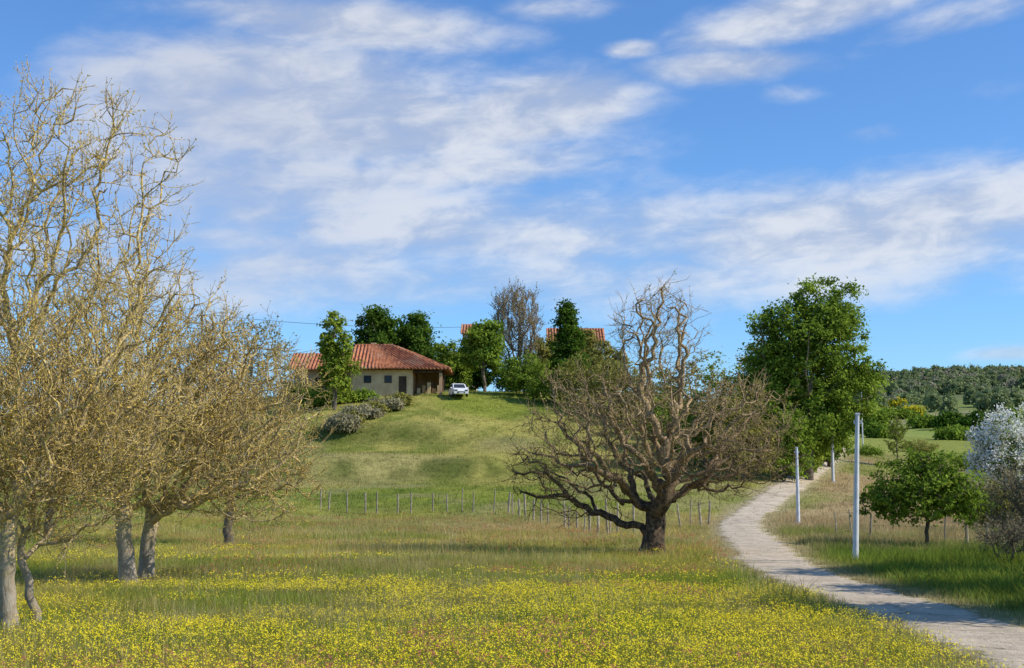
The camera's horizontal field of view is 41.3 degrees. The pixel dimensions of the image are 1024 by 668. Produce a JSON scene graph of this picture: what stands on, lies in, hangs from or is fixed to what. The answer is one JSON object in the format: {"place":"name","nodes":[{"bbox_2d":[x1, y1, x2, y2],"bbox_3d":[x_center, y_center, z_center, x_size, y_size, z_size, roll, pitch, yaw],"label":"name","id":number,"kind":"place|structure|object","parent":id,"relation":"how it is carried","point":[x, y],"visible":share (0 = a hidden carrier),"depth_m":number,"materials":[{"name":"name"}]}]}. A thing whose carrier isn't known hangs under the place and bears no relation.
{"place":"outdoors","nodes":[
{"label":"outdoors","id":0,"kind":"place"},
{"bbox_2d":[203,314,448,327],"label":"power cable","id":1,"kind":"object","parent":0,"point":[324,324],"visible":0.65,"depth_m":166.06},
{"bbox_2d":[0,387,1023,667],"bbox_3d":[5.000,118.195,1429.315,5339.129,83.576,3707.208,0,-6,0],"label":"ground","id":2,"kind":"structure","parent":0,"point":[342,467],"depth_m":123.02,"materials":[{"name":"green plant"}]},
{"bbox_2d":[0,345,135,536],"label":"walnut tree","id":3,"kind":"object","parent":2,"relation":"on","point":[48,512],"visible":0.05,"depth_m":69.29,"materials":[{"name":"brown plant"}]},
{"bbox_2d":[0,315,188,622],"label":"walnut tree","id":4,"kind":"object","parent":2,"relation":"on","point":[22,558],"visible":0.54,"depth_m":27.48,"materials":[{"name":"brown plant"}]},
{"bbox_2d":[0,55,217,629],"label":"walnut tree","id":5,"kind":"object","parent":2,"relation":"on","point":[14,328],"visible":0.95,"depth_m":26.90,"materials":[{"name":"brown plant"}]},
{"bbox_2d":[0,245,266,583],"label":"walnut tree","id":6,"kind":"object","parent":2,"relation":"on","point":[126,555],"visible":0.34,"depth_m":37.47,"materials":[{"name":"brown plant"}]},
{"bbox_2d":[113,302,342,580],"bbox_3d":[-8.414,3.067,38.696,7.251,8.023,6.943,0,-6,0],"label":"walnut tree","id":7,"kind":"object","parent":2,"relation":"on","point":[192,501],"visible":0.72,"depth_m":38.40,"materials":[{"name":"brown plant"}]},
{"bbox_2d":[155,301,330,544],"bbox_3d":[-12.587,4.010,61.950,7.290,11.247,7.318,-4,-7,35],"label":"walnut tree","id":8,"kind":"object","parent":2,"relation":"on","point":[226,532],"visible":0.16,"depth_m":61.61,"materials":[{"name":"brown plant"}]},
{"bbox_2d":[275,381,313,401],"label":"bramble bush","id":9,"kind":"object","parent":2,"relation":"on","point":[293,391],"visible":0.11,"depth_m":155.76,"materials":[{"name":"green plant"}]},
{"bbox_2d":[289,385,344,406],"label":"bramble bush","id":10,"kind":"object","parent":2,"relation":"on","point":[318,401],"visible":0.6,"depth_m":152.23,"materials":[{"name":"green plant"}]},
{"bbox_2d":[289,353,349,393],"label":"stone barn","id":11,"kind":"structure","parent":2,"relation":"on","point":[312,365],"depth_m":162.08,"materials":[{"name":"tile"}]},
{"bbox_2d":[315,378,325,391],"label":"door","id":12,"kind":"structure","parent":11,"relation":"in","point":[316,379],"depth_m":161.49,"materials":[{"name":"brown wood"}]},
{"bbox_2d":[313,389,359,402],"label":"bramble bush","id":13,"kind":"object","parent":2,"relation":"on","point":[349,398],"visible":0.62,"depth_m":153.52,"materials":[{"name":"green plant"}]},
{"bbox_2d":[314,309,364,409],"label":"poplar tree","id":14,"kind":"object","parent":2,"relation":"on","point":[337,354],"visible":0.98,"depth_m":149.87,"materials":[{"name":"green plant"}]},
{"bbox_2d":[320,411,368,432],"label":"bramble bush","id":15,"kind":"object","parent":2,"relation":"on","point":[347,423],"visible":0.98,"depth_m":140.09,"materials":[{"name":"grey plant"}]},
{"bbox_2d":[341,407,366,423],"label":"bramble bush","id":16,"kind":"object","parent":2,"relation":"on","point":[352,412],"visible":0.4,"depth_m":141.79,"materials":[{"name":"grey plant"}]},
{"bbox_2d":[339,402,386,418],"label":"bramble bush","id":17,"kind":"object","parent":2,"relation":"on","point":[368,410],"visible":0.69,"depth_m":143.27,"materials":[{"name":"grey plant"}]},
{"bbox_2d":[347,387,380,400],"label":"bramble bush","id":18,"kind":"object","parent":2,"relation":"on","point":[364,394],"visible":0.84,"depth_m":154.39,"materials":[{"name":"green plant"}]},
{"bbox_2d":[349,304,401,349],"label":"oak tree","id":19,"kind":"object","parent":2,"relation":"on","point":[382,323],"visible":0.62,"depth_m":176.32,"materials":[{"name":"green plant"}]},
{"bbox_2d":[361,400,391,413],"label":"bramble bush","id":20,"kind":"object","parent":2,"relation":"on","point":[372,403],"visible":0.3,"depth_m":145.48,"materials":[{"name":"green plant"}]},
{"bbox_2d":[365,396,405,410],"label":"bramble bush","id":21,"kind":"object","parent":2,"relation":"on","point":[394,404],"visible":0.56,"depth_m":147.26,"materials":[{"name":"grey plant"}]},
{"bbox_2d":[385,391,415,405],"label":"bramble bush","id":22,"kind":"object","parent":2,"relation":"on","point":[409,399],"visible":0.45,"depth_m":151.49,"materials":[{"name":"green plant"}]},
{"bbox_2d":[348,343,453,396],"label":"farmhouse","id":23,"kind":"object","parent":2,"relation":"on","point":[390,369],"visible":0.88,"depth_m":158.74,"materials":[{"name":"beige paint"}]},
{"bbox_2d":[364,376,370,381],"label":"window","id":24,"kind":"structure","parent":23,"relation":"in","point":[367,378],"depth_m":158.60,"materials":[{"name":"black glass"}]},
{"bbox_2d":[385,376,390,381],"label":"window","id":25,"kind":"structure","parent":23,"relation":"in","point":[387,378],"depth_m":158.58,"materials":[{"name":"black glass"}]},
{"bbox_2d":[399,376,406,392],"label":"door","id":26,"kind":"structure","parent":23,"relation":"in","point":[402,379],"depth_m":158.52,"materials":[{"name":"wood"}]},
{"bbox_2d":[392,309,442,359],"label":"oak tree","id":27,"kind":"object","parent":2,"relation":"on","point":[414,333],"visible":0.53,"depth_m":179.44,"materials":[{"name":"green plant"}]},
{"bbox_2d":[1,508,893,667],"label":"sorrel plants","id":28,"kind":"object","parent":2,"relation":"on","point":[519,631],"visible":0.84,"depth_m":32.96,"materials":[{"name":"plant"}]},
{"bbox_2d":[430,335,474,390],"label":"ash tree","id":29,"kind":"object","parent":2,"relation":"on","point":[444,353],"visible":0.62,"depth_m":171.84,"materials":[{"name":"green plant"}]},
{"bbox_2d":[448,383,467,396],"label":"white car","id":30,"kind":"object","parent":2,"relation":"on","point":[457,389],"visible":0.99,"depth_m":156.22,"materials":[{"name":"paint"}]},
{"bbox_2d":[320,486,610,534],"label":"wooden fence","id":31,"kind":"object","parent":2,"relation":"on","point":[548,520],"visible":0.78,"depth_m":92.25,"materials":[{"name":"brown wood"}]},
{"bbox_2d":[449,341,493,391],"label":"ash tree","id":32,"kind":"object","parent":2,"relation":"on","point":[477,379],"visible":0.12,"depth_m":177.62,"materials":[{"name":"green plant"}]},
{"bbox_2d":[455,317,509,391],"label":"ash tree","id":33,"kind":"object","parent":2,"relation":"on","point":[484,343],"visible":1,"depth_m":164.99,"materials":[{"name":"green plant"}]},
{"bbox_2d":[486,364,529,391],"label":"hazel shrub","id":34,"kind":"object","parent":2,"relation":"on","point":[497,379],"visible":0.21,"depth_m":167.77,"materials":[{"name":"green plant"}]},
{"bbox_2d":[0,389,1023,667],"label":"meadow grass","id":35,"kind":"structure","parent":2,"relation":"on","point":[844,567],"depth_m":37.66,"materials":[{"name":"green plant"}]},
{"bbox_2d":[0,526,1023,667],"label":"yellow meadow flowers","id":36,"kind":"object","parent":2,"relation":"on","point":[629,625],"visible":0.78,"depth_m":23.98,"materials":[{"name":"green plant"}]},
{"bbox_2d":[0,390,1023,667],"bbox_3d":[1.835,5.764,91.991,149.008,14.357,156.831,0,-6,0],"label":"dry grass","id":37,"kind":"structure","parent":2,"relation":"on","point":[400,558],"depth_m":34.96,"materials":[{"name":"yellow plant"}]},
{"bbox_2d":[488,278,544,391],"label":"poplar tree","id":38,"kind":"object","parent":2,"relation":"on","point":[519,308],"visible":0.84,"depth_m":174.50,"materials":[{"name":"grey plant"}]},
{"bbox_2d":[497,349,552,395],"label":"hazel shrub","id":39,"kind":"object","parent":2,"relation":"on","point":[513,379],"visible":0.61,"depth_m":159.84,"materials":[{"name":"green plant"}]},
{"bbox_2d":[522,329,556,388],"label":"ash tree","id":40,"kind":"object","parent":2,"relation":"on","point":[546,350],"visible":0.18,"depth_m":181.59,"materials":[{"name":"green plant"}]},
{"bbox_2d":[519,356,578,402],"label":"hazel shrub","id":41,"kind":"object","parent":2,"relation":"on","point":[537,383],"visible":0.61,"depth_m":155.93,"materials":[{"name":"green plant"}]},
{"bbox_2d":[545,297,591,389],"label":"cypress tree","id":42,"kind":"object","parent":2,"relation":"on","point":[568,344],"visible":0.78,"depth_m":170.13,"materials":[{"name":"green plant"}]},
{"bbox_2d":[572,327,597,387],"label":"ash tree","id":43,"kind":"object","parent":2,"relation":"on","point":[590,336],"visible":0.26,"depth_m":190.12,"materials":[{"name":"green plant"}]},
{"bbox_2d":[554,350,619,408],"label":"hazel shrub","id":44,"kind":"object","parent":2,"relation":"on","point":[570,364],"visible":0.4,"depth_m":153.99,"materials":[{"name":"green plant"}]},
{"bbox_2d":[579,339,633,392],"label":"ash tree","id":45,"kind":"object","parent":2,"relation":"on","point":[606,350],"visible":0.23,"depth_m":181.95,"materials":[{"name":"green plant"}]},
{"bbox_2d":[583,359,645,418],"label":"hazel shrub","id":46,"kind":"object","parent":2,"relation":"on","point":[596,384],"visible":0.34,"depth_m":149.92,"materials":[{"name":"green plant"}]},
{"bbox_2d":[495,267,809,553],"bbox_3d":[5.628,3.162,55.334,12.921,11.819,10.699,0,-6,0],"label":"walnut tree","id":47,"kind":"object","parent":2,"relation":"on","point":[653,527],"visible":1,"depth_m":54.92,"materials":[{"name":"brown plant"}]},
{"bbox_2d":[619,356,691,425],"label":"hazel shrub","id":48,"kind":"object","parent":2,"relation":"on","point":[657,376],"visible":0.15,"depth_m":145.67,"materials":[{"name":"green plant"}]},
{"bbox_2d":[605,498,710,532],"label":"wooden fence","id":49,"kind":"object","parent":2,"relation":"on","point":[699,512],"visible":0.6,"depth_m":79.81,"materials":[{"name":"wood"}]},
{"bbox_2d":[637,389,700,451],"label":"hazel shrub","id":50,"kind":"object","parent":2,"relation":"on","point":[663,421],"visible":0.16,"depth_m":133.15,"materials":[{"name":"green plant"}]},
{"bbox_2d":[655,354,725,441],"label":"hazel shrub","id":51,"kind":"object","parent":2,"relation":"on","point":[689,378],"visible":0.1,"depth_m":139.90,"materials":[{"name":"green plant"}]},
{"bbox_2d":[675,388,734,467],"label":"hazel shrub","id":52,"kind":"object","parent":2,"relation":"on","point":[700,434],"visible":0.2,"depth_m":125.33,"materials":[{"name":"green plant"}]},
{"bbox_2d":[691,346,751,457],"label":"hazel shrub","id":53,"kind":"object","parent":2,"relation":"on","point":[707,376],"visible":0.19,"depth_m":134.28,"materials":[{"name":"green plant"}]},
{"bbox_2d":[707,382,784,481],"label":"hazel shrub","id":54,"kind":"object","parent":2,"relation":"on","point":[736,388],"visible":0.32,"depth_m":115.42,"materials":[{"name":"grey plant"}]},
{"bbox_2d":[719,342,787,468],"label":"hazel shrub","id":55,"kind":"object","parent":2,"relation":"on","point":[738,363],"visible":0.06,"depth_m":128.36,"materials":[{"name":"green plant"}]},
{"bbox_2d":[731,335,800,466],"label":"elm tree","id":56,"kind":"object","parent":2,"relation":"on","point":[754,367],"visible":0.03,"depth_m":132.73,"materials":[{"name":"green plant"}]},
{"bbox_2d":[754,397,818,481],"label":"hazel shrub","id":57,"kind":"object","parent":2,"relation":"on","point":[803,435],"visible":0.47,"depth_m":117.18,"materials":[{"name":"green plant"}]},
{"bbox_2d":[794,447,799,522],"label":"utility pole","id":58,"kind":"object","parent":2,"relation":"on","point":[797,497],"visible":0.76,"depth_m":85.35,"materials":[{"name":"grey metal"}]},
{"bbox_2d":[779,419,829,474],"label":"hazel shrub","id":59,"kind":"object","parent":2,"relation":"on","point":[817,455],"visible":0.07,"depth_m":125.00,"materials":[{"name":"green plant"}]},
{"bbox_2d":[728,273,892,479],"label":"elm tree","id":60,"kind":"object","parent":2,"relation":"on","point":[810,332],"visible":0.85,"depth_m":121.02,"materials":[{"name":"green plant"}]},
{"bbox_2d":[802,373,861,466],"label":"elm tree","id":61,"kind":"object","parent":2,"relation":"on","point":[827,459],"visible":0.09,"depth_m":139.03,"materials":[{"name":"green plant"}]},
{"bbox_2d":[830,423,835,481],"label":"utility pole","id":62,"kind":"object","parent":2,"relation":"on","point":[832,465],"visible":0.52,"depth_m":121.37,"materials":[{"name":"grey metal"}]},
{"bbox_2d":[676,519,1023,667],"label":"verge grass","id":63,"kind":"structure","parent":2,"relation":"on","point":[930,558],"depth_m":41.07,"materials":[{"name":"green plant"}]},
{"bbox_2d":[852,413,861,558],"bbox_3d":[12.184,5.540,48.184,0.536,5.488,0.352,0,-6,0],"label":"utility pole","id":64,"kind":"object","parent":2,"relation":"on","point":[856,505],"visible":0.81,"depth_m":48.11,"materials":[{"name":"grey metal"}]},
{"bbox_2d":[850,412,877,433],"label":"hedge tree","id":65,"kind":"object","parent":2,"relation":"on","point":[868,421],"visible":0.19,"depth_m":277.93,"materials":[{"name":"green plant"}]},
{"bbox_2d":[850,442,885,456],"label":"elder shrub","id":66,"kind":"object","parent":2,"relation":"on","point":[866,449],"visible":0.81,"depth_m":168.88,"materials":[{"name":"green plant"}]},
{"bbox_2d":[860,420,901,437],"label":"hedge tree","id":67,"kind":"object","parent":2,"relation":"on","point":[876,430],"visible":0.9,"depth_m":238.23,"materials":[{"name":"green plant"}]},
{"bbox_2d":[739,363,1023,414],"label":"distant forest","id":68,"kind":"object","parent":2,"relation":"on","point":[925,386],"visible":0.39,"depth_m":650.91,"materials":[{"name":"green plant"}]},
{"bbox_2d":[872,407,892,423],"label":"hedge tree","id":69,"kind":"object","parent":2,"relation":"on","point":[882,413],"visible":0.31,"depth_m":328.04,"materials":[{"name":"green plant"}]},
{"bbox_2d":[883,412,912,458],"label":"birch sapling","id":70,"kind":"object","parent":2,"relation":"on","point":[896,437],"visible":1,"depth_m":149.42,"materials":[{"name":"green plant"}]},
{"bbox_2d":[887,396,908,407],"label":"broom bush","id":71,"kind":"object","parent":2,"relation":"on","point":[896,402],"visible":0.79,"depth_m":467.99,"materials":[{"name":"yellow plant"}]},
{"bbox_2d":[885,405,913,419],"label":"hedge tree","id":72,"kind":"object","parent":2,"relation":"on","point":[903,413],"visible":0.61,"depth_m":343.31,"materials":[{"name":"green plant"}]},
{"bbox_2d":[902,405,926,417],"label":"broom bush","id":73,"kind":"object","parent":2,"relation":"on","point":[917,409],"visible":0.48,"depth_m":350.37,"materials":[{"name":"yellow plant"}]},
{"bbox_2d":[900,438,939,452],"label":"elder shrub","id":74,"kind":"object","parent":2,"relation":"on","point":[924,448],"visible":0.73,"depth_m":188.74,"materials":[{"name":"green plant"}]},
{"bbox_2d":[904,412,938,428],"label":"hedge tree","id":75,"kind":"object","parent":2,"relation":"on","point":[917,420],"visible":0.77,"depth_m":308.19,"materials":[{"name":"green plant"}]},
{"bbox_2d":[849,440,1002,545],"bbox_3d":[18.815,7.265,61.551,5.610,4.899,5.017,5,-8,-39],"label":"young walnut tree","id":76,"kind":"object","parent":2,"relation":"on","point":[930,484],"visible":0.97,"depth_m":60.83,"materials":[{"name":"green plant"}]},
{"bbox_2d":[834,510,1019,546],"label":"wooden fence","id":77,"kind":"object","parent":2,"relation":"on","point":[965,531],"visible":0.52,"depth_m":65.16,"materials":[{"name":"brown wood"}]},
{"bbox_2d":[924,410,964,428],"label":"hedge tree","id":78,"kind":"object","parent":2,"relation":"on","point":[947,417],"visible":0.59,"depth_m":298.57,"materials":[{"name":"green plant"}]},
{"bbox_2d":[929,423,971,440],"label":"hedge tree","id":79,"kind":"object","parent":2,"relation":"on","point":[956,432],"visible":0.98,"depth_m":233.13,"materials":[{"name":"green plant"}]},
{"bbox_2d":[949,451,975,470],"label":"elder shrub","id":80,"kind":"object","parent":2,"relation":"on","point":[965,465],"visible":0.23,"depth_m":148.77,"materials":[{"name":"green plant"}]},
{"bbox_2d":[944,472,988,508],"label":"elder shrub","id":81,"kind":"object","parent":2,"relation":"on","point":[971,484],"visible":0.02,"depth_m":91.60,"materials":[{"name":"green plant"}]},
{"bbox_2d":[957,409,995,430],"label":"hedge tree","id":82,"kind":"object","parent":2,"relation":"on","point":[969,419],"visible":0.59,"depth_m":287.96,"materials":[{"name":"green plant"}]},
{"bbox_2d":[958,473,1023,530],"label":"elder shrub","id":83,"kind":"object","parent":2,"relation":"on","point":[982,520],"visible":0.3,"depth_m":74.16,"materials":[{"name":"plant"}]},
{"bbox_2d":[961,512,1023,562],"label":"blackthorn shrub","id":84,"kind":"object","parent":2,"relation":"on","point":[1018,537],"visible":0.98,"depth_m":45.44,"materials":[{"name":"grey plant"}]},
{"bbox_2d":[963,402,1023,490],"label":"hawthorn bush","id":85,"kind":"object","parent":2,"relation":"on","point":[998,450],"visible":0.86,"depth_m":110.78,"materials":[{"name":"grey plant"}]},
{"bbox_2d":[975,457,1023,552],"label":"blackthorn shrub","id":86,"kind":"object","parent":2,"relation":"on","point":[1015,501],"visible":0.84,"depth_m":51.58,"materials":[{"name":"grey plant"}]},
{"bbox_2d":[976,470,1023,521],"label":"elder shrub","id":87,"kind":"object","parent":2,"relation":"on","point":[1006,483],"visible":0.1,"depth_m":83.45,"materials":[{"name":"plant"}]},
{"bbox_2d":[990,405,1023,433],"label":"hedge tree","id":88,"kind":"object","parent":2,"relation":"on","point":[1016,414],"visible":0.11,"depth_m":269.68,"materials":[{"name":"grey plant"}]},
{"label":"walls","id":89,"kind":"object","parent":2,"relation":"on","visible":0},
{"bbox_2d":[460,324,471,333],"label":"roof front","id":90,"kind":"structure","parent":89,"relation":"on","point":[464,326],"depth_m":199.49,"materials":[{"name":"tile"}]},
{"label":"walls","id":91,"kind":"object","parent":2,"relation":"on","visible":0},
{"bbox_2d":[546,328,605,341],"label":"roof front","id":92,"kind":"structure","parent":91,"relation":"on","point":[600,331],"depth_m":203.88,"materials":[{"name":"tile"}]},
{"bbox_2d":[0,0,1023,420],"label":"sky","id":93,"kind":"structure","parent":0,"point":[408,156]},
{"bbox_2d":[714,447,1023,667],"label":"gravel path","id":94,"kind":"structure","parent":0,"point":[767,552],"depth_m":34.72,"materials":[{"name":"grey gravel"}]}
]}

